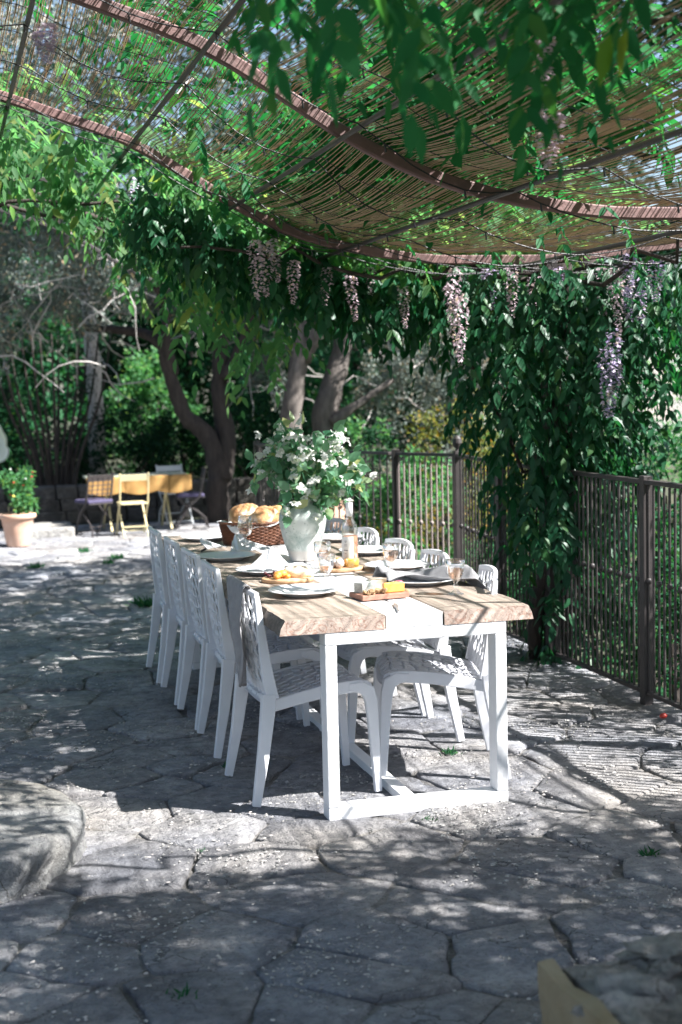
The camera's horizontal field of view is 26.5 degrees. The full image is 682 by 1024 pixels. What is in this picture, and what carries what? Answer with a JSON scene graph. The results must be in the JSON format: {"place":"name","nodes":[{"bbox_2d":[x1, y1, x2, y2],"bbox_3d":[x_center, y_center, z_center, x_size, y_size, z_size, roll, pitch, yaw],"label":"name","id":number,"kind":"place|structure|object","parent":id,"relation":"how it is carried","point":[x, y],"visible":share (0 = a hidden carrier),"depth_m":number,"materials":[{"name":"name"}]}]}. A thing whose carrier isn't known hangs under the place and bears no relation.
{"place":"outdoors","nodes":[
{"label":"outdoors","id":0,"kind":"place"},
{"bbox_2d":[31,521,74,539],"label":"stone block","id":1,"kind":"structure","parent":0,"point":[53,529],"depth_m":15.75,"materials":[{"name":"stone"}]},
{"bbox_2d":[0,401,679,697],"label":"ground","id":2,"kind":"structure","parent":0,"point":[390,466],"depth_m":21.50,"materials":[{"name":"plant"}]},
{"bbox_2d":[0,377,88,504],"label":"shrub","id":3,"kind":"object","parent":2,"relation":"on","point":[14,446],"visible":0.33,"depth_m":19.21,"materials":[{"name":"green plant"}]},
{"bbox_2d":[0,171,115,493],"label":"garden tree","id":4,"kind":"object","parent":2,"relation":"on","point":[38,377],"visible":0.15,"depth_m":22.09,"materials":[{"name":"green plant"}]},
{"bbox_2d":[0,315,120,501],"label":"multi stem shrub","id":5,"kind":"object","parent":2,"relation":"on","point":[62,473],"visible":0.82,"depth_m":18.06,"materials":[{"name":"green plant"}]},
{"bbox_2d":[1,213,150,474],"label":"sunlit tree","id":6,"kind":"object","parent":2,"relation":"on","point":[97,384],"visible":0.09,"depth_m":19.27,"materials":[{"name":"green plant"}]},
{"bbox_2d":[52,396,184,483],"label":"shrub","id":7,"kind":"object","parent":2,"relation":"on","point":[144,450],"visible":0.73,"depth_m":18.92,"materials":[{"name":"green plant"}]},
{"bbox_2d":[0,16,239,376],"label":"garden tree","id":8,"kind":"object","parent":2,"relation":"on","point":[99,317],"visible":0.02,"depth_m":26.21,"materials":[{"name":"green plant"}]},
{"bbox_2d":[0,0,256,484],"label":"garden tree","id":9,"kind":"object","parent":2,"relation":"on","point":[141,348],"visible":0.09,"depth_m":25.05,"materials":[{"name":"green plant"}]},
{"bbox_2d":[0,0,305,522],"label":"olive tree","id":10,"kind":"object","parent":2,"relation":"on","point":[218,443],"visible":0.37,"depth_m":15.83,"materials":[{"name":"green plant"}]},
{"bbox_2d":[103,346,207,473],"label":"leafy shrub","id":11,"kind":"object","parent":2,"relation":"on","point":[136,376],"visible":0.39,"depth_m":21.43,"materials":[{"name":"green plant"}]},
{"bbox_2d":[33,31,312,473],"bbox_3d":[-2.939,-4.923,28.284,5.016,9.958,7.585,2,6,30],"label":"garden tree","id":12,"kind":"object","parent":2,"relation":"on","point":[240,104],"visible":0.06,"depth_m":27.88,"materials":[{"name":"green plant"}]},
{"bbox_2d":[146,406,213,479],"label":"shrub","id":13,"kind":"object","parent":2,"relation":"on","point":[190,439],"visible":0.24,"depth_m":19.71,"materials":[{"name":"green plant"}]},
{"bbox_2d":[0,471,444,526],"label":"garden wall","id":14,"kind":"structure","parent":2,"relation":"on","point":[52,508],"depth_m":17.61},
{"bbox_2d":[176,346,313,477],"bbox_3d":[-1.550,-1.659,24.531,2.685,2.634,2.257,2,6,29],"label":"leafy shrub","id":15,"kind":"object","parent":2,"relation":"on","point":[202,398],"visible":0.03,"depth_m":24.28,"materials":[{"name":"green plant"}]},
{"bbox_2d":[184,369,314,478],"bbox_3d":[-1.148,-0.960,19.952,1.938,2.014,1.668,-3,5,-15],"label":"clipped hedge","id":16,"kind":"object","parent":2,"relation":"on","point":[268,428],"visible":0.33,"depth_m":19.89,"materials":[{"name":"green plant"}]},
{"bbox_2d":[109,150,395,477],"bbox_3d":[-1.366,-2.876,24.073,5.111,6.561,3.785,0,5,18],"label":"garden tree","id":17,"kind":"object","parent":2,"relation":"on","point":[309,389],"visible":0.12,"depth_m":23.21,"materials":[{"name":"green plant"}]},
{"bbox_2d":[328,501,348,532],"bbox_3d":[-0.038,0.113,14.463,0.320,0.440,0.320,-3,5,-15],"label":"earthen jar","id":18,"kind":"object","parent":2,"relation":"on","point":[336,511],"visible":0.16,"depth_m":14.34,"materials":[{"name":"ceramic"}]},
{"bbox_2d":[165,28,515,466],"bbox_3d":[0.154,-4.358,26.430,6.590,9.021,4.878,1,5,22],"label":"garden tree","id":19,"kind":"object","parent":2,"relation":"on","point":[380,361],"visible":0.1,"depth_m":25.37,"materials":[{"name":"green plant"}]},
{"bbox_2d":[5,72,681,451],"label":"distant wood","id":20,"kind":"object","parent":2,"relation":"on","point":[625,258],"visible":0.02,"depth_m":38.68,"materials":[{"name":"green plant"}]},
{"bbox_2d":[329,416,403,551],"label":"leafy shrub","id":21,"kind":"object","parent":2,"relation":"on","point":[355,425],"visible":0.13,"depth_m":16.45,"materials":[{"name":"green plant"}]},
{"bbox_2d":[337,425,403,546],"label":"conical bush","id":22,"kind":"object","parent":2,"relation":"on","point":[372,438],"visible":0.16,"depth_m":13.26,"materials":[{"name":"green plant"}]},
{"bbox_2d":[212,294,535,477],"bbox_3d":[0.348,-1.899,17.385,3.882,4.164,3.097,-1,5,3],"label":"olive tree","id":23,"kind":"object","parent":2,"relation":"on","point":[327,414],"visible":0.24,"depth_m":16.97,"materials":[{"name":"grey plant"}]},
{"bbox_2d":[360,445,474,567],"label":"leafy shrub","id":24,"kind":"object","parent":2,"relation":"on","point":[377,505],"visible":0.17,"depth_m":12.20,"materials":[{"name":"green plant"}]},
{"bbox_2d":[278,0,566,489],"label":"garden tree","id":25,"kind":"object","parent":2,"relation":"on","point":[357,10],"visible":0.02,"depth_m":22.77,"materials":[{"name":"green plant"}]},
{"bbox_2d":[358,327,527,562],"bbox_3d":[1.278,-0.670,17.558,2.316,3.672,1.964,-3,5,-15],"label":"silvery shrub","id":26,"kind":"object","parent":2,"relation":"on","point":[430,449],"visible":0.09,"depth_m":17.47,"materials":[{"name":"green plant"}]},
{"bbox_2d":[358,177,528,463],"bbox_3d":[2.227,-4.824,30.816,5.266,9.070,6.416,-3,5,-15],"label":"garden tree","id":27,"kind":"object","parent":2,"relation":"on","point":[400,414],"depth_m":30.56,"materials":[{"name":"green plant"}]},
{"bbox_2d":[361,388,527,620],"bbox_3d":[1.097,0.179,13.353,1.720,2.632,1.733,0,5,17],"label":"leafy shrub","id":28,"kind":"object","parent":2,"relation":"on","point":[437,435],"visible":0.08,"depth_m":13.17,"materials":[{"name":"green plant"}]},
{"bbox_2d":[289,0,599,586],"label":"garden tree","id":29,"kind":"object","parent":2,"relation":"on","point":[580,264],"visible":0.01,"depth_m":15.64,"materials":[{"name":"green plant"}]},
{"bbox_2d":[403,201,605,458],"bbox_3d":[2.726,-2.460,23.546,3.483,5.642,3.575,-3,5,-15],"label":"garden tree","id":30,"kind":"object","parent":2,"relation":"on","point":[432,440],"visible":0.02,"depth_m":23.85,"materials":[{"name":"green plant"}]},
{"bbox_2d":[451,512,578,645],"bbox_3d":[1.209,0.782,10.497,1.168,1.773,0.987,-3,5,-15],"label":"leafy shrub","id":31,"kind":"object","parent":2,"relation":"on","point":[493,563],"visible":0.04,"depth_m":10.30,"materials":[{"name":"green plant"}]},
{"bbox_2d":[449,388,630,567],"bbox_3d":[2.696,-0.572,18.968,2.712,3.219,2.381,-3,5,-15],"label":"leafy shrub","id":32,"kind":"object","parent":2,"relation":"on","point":[490,450],"visible":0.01,"depth_m":18.86,"materials":[{"name":"green plant"}]},
{"bbox_2d":[446,0,681,530],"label":"garden tree","id":33,"kind":"object","parent":2,"relation":"on","point":[663,34],"visible":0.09,"depth_m":18.72,"materials":[{"name":"green plant"}]},
{"bbox_2d":[450,157,678,446],"bbox_3d":[5.919,-4.770,33.988,9.814,8.228,5.802,-6,7,-40],"label":"garden tree","id":34,"kind":"object","parent":2,"relation":"on","point":[641,177],"depth_m":32.47,"materials":[{"name":"green plant"}]},
{"bbox_2d":[508,457,679,696],"bbox_3d":[1.809,0.693,9.416,1.348,2.130,1.241,2,6,37],"label":"leafy shrub","id":35,"kind":"object","parent":2,"relation":"on","point":[631,634],"visible":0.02,"depth_m":9.33,"materials":[{"name":"green plant"}]},
{"bbox_2d":[573,503,679,702],"bbox_3d":[1.921,0.908,8.249,1.207,1.901,1.134,-3,5,-15],"label":"leafy shrub","id":36,"kind":"object","parent":2,"relation":"on","point":[672,618],"visible":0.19,"depth_m":8.21,"materials":[{"name":"green plant"}]},
{"bbox_2d":[581,409,681,691],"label":"leafy shrub","id":37,"kind":"object","parent":2,"relation":"on","point":[673,450],"visible":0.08,"depth_m":11.49,"materials":[{"name":"green plant"}]},
{"bbox_2d":[602,344,681,596],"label":"leafy shrub","id":38,"kind":"object","parent":2,"relation":"on","point":[669,462],"visible":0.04,"depth_m":15.92,"materials":[{"name":"green plant"}]},
{"bbox_2d":[615,349,681,451],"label":"garden wall","id":39,"kind":"structure","parent":2,"relation":"on","point":[674,407],"depth_m":31.88,"materials":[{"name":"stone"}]},
{"bbox_2d":[0,519,681,1023],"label":"terrace floor","id":40,"kind":"structure","parent":0,"point":[450,945],"depth_m":5.09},
{"bbox_2d":[0,427,8,461],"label":"rose","id":41,"kind":"object","parent":40,"relation":"on","point":[4,450],"visible":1,"depth_m":3.01,"materials":[{"name":"white plant"}]},
{"bbox_2d":[0,512,35,546],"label":"flower pot","id":42,"kind":"object","parent":40,"relation":"on","point":[17,529],"visible":0.96,"depth_m":14.85,"materials":[{"name":"ceramic"}]},
{"bbox_2d":[0,465,39,514],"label":"potted plant","id":43,"kind":"object","parent":42,"relation":"in","point":[19,505],"visible":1,"depth_m":14.91,"materials":[{"name":"green plant"}]},
{"bbox_2d":[0,779,86,904],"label":"stone step","id":44,"kind":"object","parent":40,"relation":"on","point":[43,843],"visible":0.95,"depth_m":4.83,"materials":[{"name":"stone"}]},
{"bbox_2d":[75,472,115,537],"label":"folding chair","id":45,"kind":"object","parent":40,"relation":"on","point":[97,479],"visible":1,"depth_m":15.82,"materials":[{"name":"purple metal"}]},
{"bbox_2d":[116,472,148,537],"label":"folding chair","id":46,"kind":"object","parent":40,"relation":"on","point":[139,477],"visible":0.99,"depth_m":15.71,"materials":[{"name":"yellow paint"}]},
{"bbox_2d":[83,472,186,532],"bbox_3d":[-2.330,-0.113,16.488,1.142,0.624,0.605,-3,5,-15],"label":"garden table","id":47,"kind":"object","parent":40,"relation":"on","point":[165,500],"visible":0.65,"depth_m":16.53,"materials":[{"name":"yellow paint"}]},
{"bbox_2d":[86,474,191,495],"bbox_3d":[-2.250,-0.299,16.160,1.176,0.209,0.024,-3,5,-15],"label":"tablecloth","id":48,"kind":"object","parent":47,"relation":"hanging from","point":[176,483],"visible":0.75,"depth_m":16.20,"materials":[{"name":"yellow fabric"}]},
{"bbox_2d":[155,464,193,524],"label":"folding chair","id":49,"kind":"object","parent":40,"relation":"on","point":[169,468],"visible":0.5,"depth_m":17.22,"materials":[{"name":"grey paint"}]},
{"bbox_2d":[146,526,227,682],"bbox_3d":[-0.818,0.490,8.140,0.532,0.834,0.495,-3,5,-14],"label":"chair","id":50,"kind":"object","parent":40,"relation":"on","point":[161,603],"visible":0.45,"depth_m":8.00,"materials":[{"name":"white plastic"}]},
{"bbox_2d":[173,466,209,529],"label":"folding chair","id":51,"kind":"object","parent":40,"relation":"on","point":[197,495],"visible":0.99,"depth_m":16.37,"materials":[{"name":"purple metal"}]},
{"bbox_2d":[161,536,256,704],"bbox_3d":[-0.660,0.536,7.584,0.532,0.834,0.495,-3,5,-15],"label":"chair","id":52,"kind":"object","parent":40,"relation":"on","point":[177,614],"visible":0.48,"depth_m":7.52,"materials":[{"name":"white plastic"}]},
{"bbox_2d":[177,547,302,729],"bbox_3d":[-0.507,0.580,7.047,0.532,0.834,0.495,-3,5,-16],"label":"chair","id":53,"kind":"object","parent":40,"relation":"on","point":[195,628],"visible":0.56,"depth_m":6.98,"materials":[{"name":"white plastic"}]},
{"bbox_2d":[197,559,320,758],"bbox_3d":[-0.362,0.624,6.524,0.532,0.834,0.495,-3,5,-14],"label":"chair","id":54,"kind":"object","parent":40,"relation":"on","point":[299,649],"visible":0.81,"depth_m":6.36,"materials":[{"name":"white plastic"}]},
{"bbox_2d":[224,586,381,806],"bbox_3d":[-0.165,0.684,5.797,0.532,0.834,0.495,-3,5,-17],"label":"chair","id":55,"kind":"object","parent":40,"relation":"on","point":[269,689],"visible":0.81,"depth_m":5.66,"materials":[{"name":"white plastic"}]},
{"bbox_2d":[226,575,250,686],"bbox_3d":[-0.408,0.481,5.725,0.056,0.427,0.347,-3,5,-15],"label":"throw blanket","id":56,"kind":"object","parent":55,"relation":"hanging from","point":[235,586],"visible":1,"depth_m":5.71,"materials":[{"name":"grey fabric"}]},
{"bbox_2d":[253,441,390,554],"bbox_3d":[-0.247,0.035,11.486,0.196,1.135,2.419,-4,6,-27],"label":"iron fence","id":57,"kind":"object","parent":40,"relation":"on","point":[259,499],"visible":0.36,"depth_m":10.74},
{"bbox_2d":[325,518,348,532],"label":"chair","id":58,"kind":"object","parent":40,"relation":"on","point":[345,528],"visible":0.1,"depth_m":8.34,"materials":[{"name":"white plastic"}]},
{"bbox_2d":[0,596,680,1020],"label":"fallen petals","id":59,"kind":"object","parent":40,"relation":"on","point":[314,856],"visible":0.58,"depth_m":5.14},
{"bbox_2d":[0,0,681,662],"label":"pergola","id":60,"kind":"object","parent":40,"relation":"on","point":[316,116],"visible":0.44,"depth_m":5.80,"materials":[{"name":"orange metal"}]},
{"bbox_2d":[0,45,669,419],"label":"wisteria","id":61,"kind":"object","parent":60,"relation":"attached to","point":[66,197],"visible":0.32,"depth_m":8.21,"materials":[{"name":"green plant"}]},
{"bbox_2d":[0,0,681,254],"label":"reed mat","id":62,"kind":"object","parent":60,"relation":"on","point":[480,248],"visible":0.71,"depth_m":5.74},
{"bbox_2d":[0,0,681,279],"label":"pergola frame","id":63,"kind":"object","parent":60,"relation":"hanging from","point":[465,190],"visible":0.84,"depth_m":6.24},
{"bbox_2d":[1,0,681,283],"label":"wisteria","id":64,"kind":"object","parent":60,"relation":"attached to","point":[561,34],"visible":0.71,"depth_m":3.99,"materials":[{"name":"green plant"}]},
{"bbox_2d":[101,152,681,668],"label":"wisteria","id":65,"kind":"object","parent":60,"relation":"attached to","point":[607,320],"visible":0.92,"depth_m":7.83,"materials":[{"name":"green plant"}]},
{"bbox_2d":[0,529,681,1023],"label":"gravel","id":66,"kind":"structure","parent":40,"relation":"on","point":[600,781],"depth_m":5.22,"materials":[{"name":"stone"}]},
{"bbox_2d":[23,547,660,998],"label":"weeds","id":67,"kind":"object","parent":40,"relation":"on","point":[139,603],"visible":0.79,"depth_m":10.64,"materials":[{"name":"green plant"}]},
{"bbox_2d":[156,531,532,820],"bbox_3d":[-0.161,0.627,6.949,1.016,0.760,3.200,-3,5,-15],"label":"dining table","id":68,"kind":"object","parent":40,"relation":"on","point":[335,618],"visible":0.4,"depth_m":5.50,"materials":[{"name":"white wood"}]},
{"bbox_2d":[181,533,221,541],"bbox_3d":[-0.749,0.144,8.090,0.298,0.025,0.298,-3,5,-15],"label":"plate","id":69,"kind":"object","parent":68,"relation":"on","point":[208,537],"visible":0.76,"depth_m":8.15,"materials":[{"name":"white ceramic"}]},
{"bbox_2d":[200,538,226,549],"bbox_3d":[-0.684,0.162,7.524,0.125,0.054,0.130,4,7,44],"label":"napkin","id":70,"kind":"object","parent":68,"relation":"on","point":[207,544],"visible":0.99,"depth_m":7.52,"materials":[{"name":"white fabric"}]},
{"bbox_2d":[198,551,255,561],"bbox_3d":[-0.569,0.223,7.165,0.298,0.025,0.298,-3,5,-15],"label":"plate","id":71,"kind":"object","parent":68,"relation":"on","point":[221,556],"visible":0.98,"depth_m":7.21,"materials":[{"name":"white ceramic"}]},
{"bbox_2d":[230,534,269,552],"bbox_3d":[-0.472,0.155,7.373,0.226,0.078,0.198,-3,5,-15],"label":"napkin","id":72,"kind":"object","parent":71,"relation":"on","point":[240,542],"visible":1,"depth_m":7.36,"materials":[{"name":"white fabric"}]},
{"bbox_2d":[218,520,283,545],"bbox_3d":[-0.464,0.108,7.835,0.400,0.126,0.263,-2,5,-3],"label":"bread basket","id":73,"kind":"object","parent":68,"relation":"on","point":[271,535],"visible":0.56,"depth_m":7.73,"materials":[{"name":"brown wicker"}]},
{"bbox_2d":[217,520,278,533],"bbox_3d":[-0.461,0.071,7.833,0.410,0.074,0.276,-3,5,-15],"label":"bread cloth","id":74,"kind":"object","parent":73,"relation":"in","point":[234,529],"visible":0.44,"depth_m":7.72,"materials":[{"name":"white fabric"}]},
{"bbox_2d":[228,503,257,525],"bbox_3d":[-0.518,0.021,7.833,0.199,0.141,0.143,-5,6,-35],"label":"bread loaf","id":75,"kind":"object","parent":74,"relation":"on","point":[235,512],"visible":0.59,"depth_m":7.77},
{"bbox_2d":[251,506,277,524],"bbox_3d":[-0.404,0.021,7.795,0.119,0.114,0.216,12,10,23],"label":"bread loaf","id":76,"kind":"object","parent":74,"relation":"on","point":[262,514],"visible":0.86,"depth_m":7.72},
{"bbox_2d":[235,564,292,575],"bbox_3d":[-0.334,0.267,6.606,0.298,0.025,0.298,-3,5,-15],"label":"plate","id":77,"kind":"object","parent":68,"relation":"on","point":[258,572],"visible":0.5,"depth_m":6.62,"materials":[{"name":"white ceramic"}]},
{"bbox_2d":[242,546,290,570],"bbox_3d":[-0.333,0.213,6.615,0.240,0.090,0.198,-1,5,0],"label":"napkin","id":78,"kind":"object","parent":77,"relation":"on","point":[270,558],"visible":0.94,"depth_m":6.59,"materials":[{"name":"white fabric"}]},
{"bbox_2d":[261,576,313,583],"bbox_3d":[-0.232,0.294,6.321,0.232,0.018,0.190,-2,5,-9],"label":"round board","id":79,"kind":"object","parent":68,"relation":"on","point":[272,580],"visible":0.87,"depth_m":6.25,"materials":[{"name":"brown wood"}]},
{"bbox_2d":[284,565,312,577],"bbox_3d":[-0.188,0.261,6.319,0.131,0.062,0.070,4,5,-4],"label":"soft cheese","id":80,"kind":"object","parent":79,"relation":"on","point":[297,571],"visible":0.99,"depth_m":6.29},
{"bbox_2d":[279,498,325,560],"bbox_3d":[-0.187,0.080,7.060,0.234,0.307,0.234,-3,5,-15],"label":"vase","id":81,"kind":"object","parent":68,"relation":"on","point":[303,531],"visible":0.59,"depth_m":6.98,"materials":[{"name":"ceramic"}]},
{"bbox_2d":[244,411,376,528],"bbox_3d":[-0.148,-0.201,7.051,0.629,0.591,0.508,-3,5,-15],"label":"flower bouquet","id":82,"kind":"object","parent":81,"relation":"in","point":[315,469],"visible":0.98,"depth_m":6.96,"materials":[{"name":"white plant"}]},
{"bbox_2d":[268,583,340,597],"bbox_3d":[-0.150,0.325,5.911,0.298,0.025,0.298,-3,5,-15],"label":"plate","id":83,"kind":"object","parent":68,"relation":"on","point":[304,590],"visible":1,"depth_m":5.95,"materials":[{"name":"white ceramic"}]},
{"bbox_2d":[313,541,330,572],"bbox_3d":[-0.083,0.205,6.573,0.079,0.142,0.079,-3,5,-15],"label":"wine glass","id":84,"kind":"object","parent":68,"relation":"on","point":[319,558],"visible":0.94,"depth_m":6.57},
{"bbox_2d":[317,552,334,584],"bbox_3d":[-0.061,0.244,6.139,0.079,0.142,0.079,-3,5,-15],"label":"wine glass","id":85,"kind":"object","parent":68,"relation":"on","point":[324,566],"visible":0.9,"depth_m":6.14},
{"bbox_2d":[320,565,363,572],"bbox_3d":[0.004,0.261,6.646,0.208,0.015,0.146,-3,5,-15],"label":"serving board","id":86,"kind":"object","parent":68,"relation":"on","point":[342,569],"visible":0.84,"depth_m":6.59,"materials":[{"name":"brown wood"}]},
{"bbox_2d":[335,558,343,567],"bbox_3d":[-0.006,0.234,6.604,0.042,0.046,0.044,-3,5,-15],"label":"egg","id":87,"kind":"object","parent":86,"relation":"on","point":[339,562],"visible":1,"depth_m":6.59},
{"bbox_2d":[344,557,358,566],"bbox_3d":[0.050,0.230,6.644,0.065,0.041,0.065,-5,6,-38],"label":"preserve jar","id":88,"kind":"object","parent":86,"relation":"on","point":[351,561],"visible":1,"depth_m":6.62,"materials":[{"name":"orange glass"}]},
{"bbox_2d":[322,533,361,541],"bbox_3d":[-0.021,0.143,7.910,0.298,0.025,0.298,-3,5,-15],"label":"plate","id":89,"kind":"object","parent":68,"relation":"on","point":[334,537],"visible":0.5,"depth_m":7.99,"materials":[{"name":"white ceramic"}]},
{"bbox_2d":[342,502,357,564],"bbox_3d":[0.040,0.107,6.711,0.076,0.305,0.076,-3,5,-15],"label":"wine bottle","id":90,"kind":"object","parent":68,"relation":"on","point":[349,545],"visible":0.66,"depth_m":6.69,"materials":[{"name":"clear glass"}]},
{"bbox_2d":[339,545,397,555],"bbox_3d":[0.138,0.197,7.265,0.298,0.025,0.298,-3,5,-15],"label":"plate","id":91,"kind":"object","parent":68,"relation":"on","point":[370,550],"visible":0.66,"depth_m":7.30,"materials":[{"name":"white ceramic"}]},
{"bbox_2d":[349,589,408,600],"bbox_3d":[0.167,0.329,5.794,0.237,0.022,0.135,-4,6,-23],"label":"cheese board","id":92,"kind":"object","parent":68,"relation":"on","point":[370,597],"visible":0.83,"depth_m":5.73,"materials":[{"name":"red wood"}]},
{"bbox_2d":[354,580,374,592],"bbox_3d":[0.101,0.298,5.795,0.045,0.042,0.105,3,7,39],"label":"blue cheese","id":93,"kind":"object","parent":92,"relation":"on","point":[361,586],"visible":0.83,"depth_m":5.76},
{"bbox_2d":[367,578,386,588],"bbox_3d":[0.144,0.292,5.832,0.075,0.045,0.040,-5,6,-35],"label":"white cheese","id":94,"kind":"object","parent":92,"relation":"on","point":[379,582],"visible":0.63,"depth_m":5.82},
{"bbox_2d":[382,581,403,592],"bbox_3d":[0.200,0.297,5.788,0.090,0.041,0.069,-3,5,-21],"label":"orange cheese","id":95,"kind":"object","parent":92,"relation":"on","point":[395,586],"visible":0.91,"depth_m":5.76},
{"bbox_2d":[365,560,428,570],"bbox_3d":[0.257,0.249,6.651,0.298,0.025,0.298,-3,5,-15],"label":"plate","id":96,"kind":"object","parent":68,"relation":"on","point":[402,565],"visible":0.81,"depth_m":6.71,"materials":[{"name":"white ceramic"}]},
{"bbox_2d":[387,576,452,585],"bbox_3d":[0.343,0.292,6.149,0.298,0.025,0.298,-3,5,-15],"label":"plate","id":97,"kind":"object","parent":68,"relation":"on","point":[407,581],"visible":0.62,"depth_m":6.08,"materials":[{"name":"white ceramic"}]},
{"bbox_2d":[372,564,487,589],"bbox_3d":[0.425,0.329,6.170,0.604,0.217,0.313,-1,5,9],"label":"napkin","id":98,"kind":"object","parent":97,"relation":"on","point":[469,575],"visible":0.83,"depth_m":6.13,"materials":[{"name":"grey fabric"}]},
{"bbox_2d":[445,559,464,594],"bbox_3d":[0.460,0.261,5.809,0.079,0.142,0.079,-3,5,-15],"label":"wine glass","id":99,"kind":"object","parent":68,"relation":"on","point":[455,568],"visible":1,"depth_m":5.80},
{"bbox_2d":[301,538,425,716],"bbox_3d":[0.089,0.561,7.107,0.532,0.834,0.495,-3,5,-16],"label":"chair","id":100,"kind":"object","parent":40,"relation":"on","point":[410,552],"visible":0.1,"depth_m":7.04,"materials":[{"name":"white plastic"}]},
{"bbox_2d":[354,527,379,673],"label":"chair","id":101,"kind":"object","parent":40,"relation":"on","point":[374,534],"visible":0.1,"depth_m":7.77,"materials":[{"name":"white plastic"}]},
{"bbox_2d":[336,549,464,742],"bbox_3d":[0.229,0.602,6.608,0.532,0.834,0.495,-3,5,-13],"label":"chair","id":102,"kind":"object","parent":40,"relation":"on","point":[355,655],"visible":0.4,"depth_m":6.45,"materials":[{"name":"white plastic"}]},
{"bbox_2d":[391,449,454,566],"bbox_3d":[0.587,0.129,10.221,0.572,1.135,0.066,3,7,43],"label":"iron fence","id":103,"kind":"object","parent":40,"relation":"on","point":[396,488],"visible":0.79,"depth_m":10.24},
{"bbox_2d":[373,565,510,778],"bbox_3d":[0.401,0.650,6.024,0.532,0.834,0.495,-2,5,-2],"label":"chair","id":104,"kind":"object","parent":40,"relation":"on","point":[393,670],"visible":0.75,"depth_m":5.92,"materials":[{"name":"white plastic"}]},
{"bbox_2d":[452,435,495,585],"bbox_3d":[0.889,0.133,9.487,0.068,1.243,1.099,-2,5,-8],"label":"iron fence","id":105,"kind":"object","parent":40,"relation":"on","point":[460,527],"visible":0.64,"depth_m":9.73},
{"bbox_2d":[495,462,681,709],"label":"iron fence","id":106,"kind":"object","parent":40,"relation":"on","point":[645,687],"visible":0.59,"depth_m":7.29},
{"bbox_2d":[541,932,681,1023],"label":"stone wall","id":107,"kind":"structure","parent":40,"relation":"on","point":[640,982],"depth_m":2.96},
{"bbox_2d":[0,0,681,402],"label":"sky","id":108,"kind":"structure","parent":0,"point":[274,31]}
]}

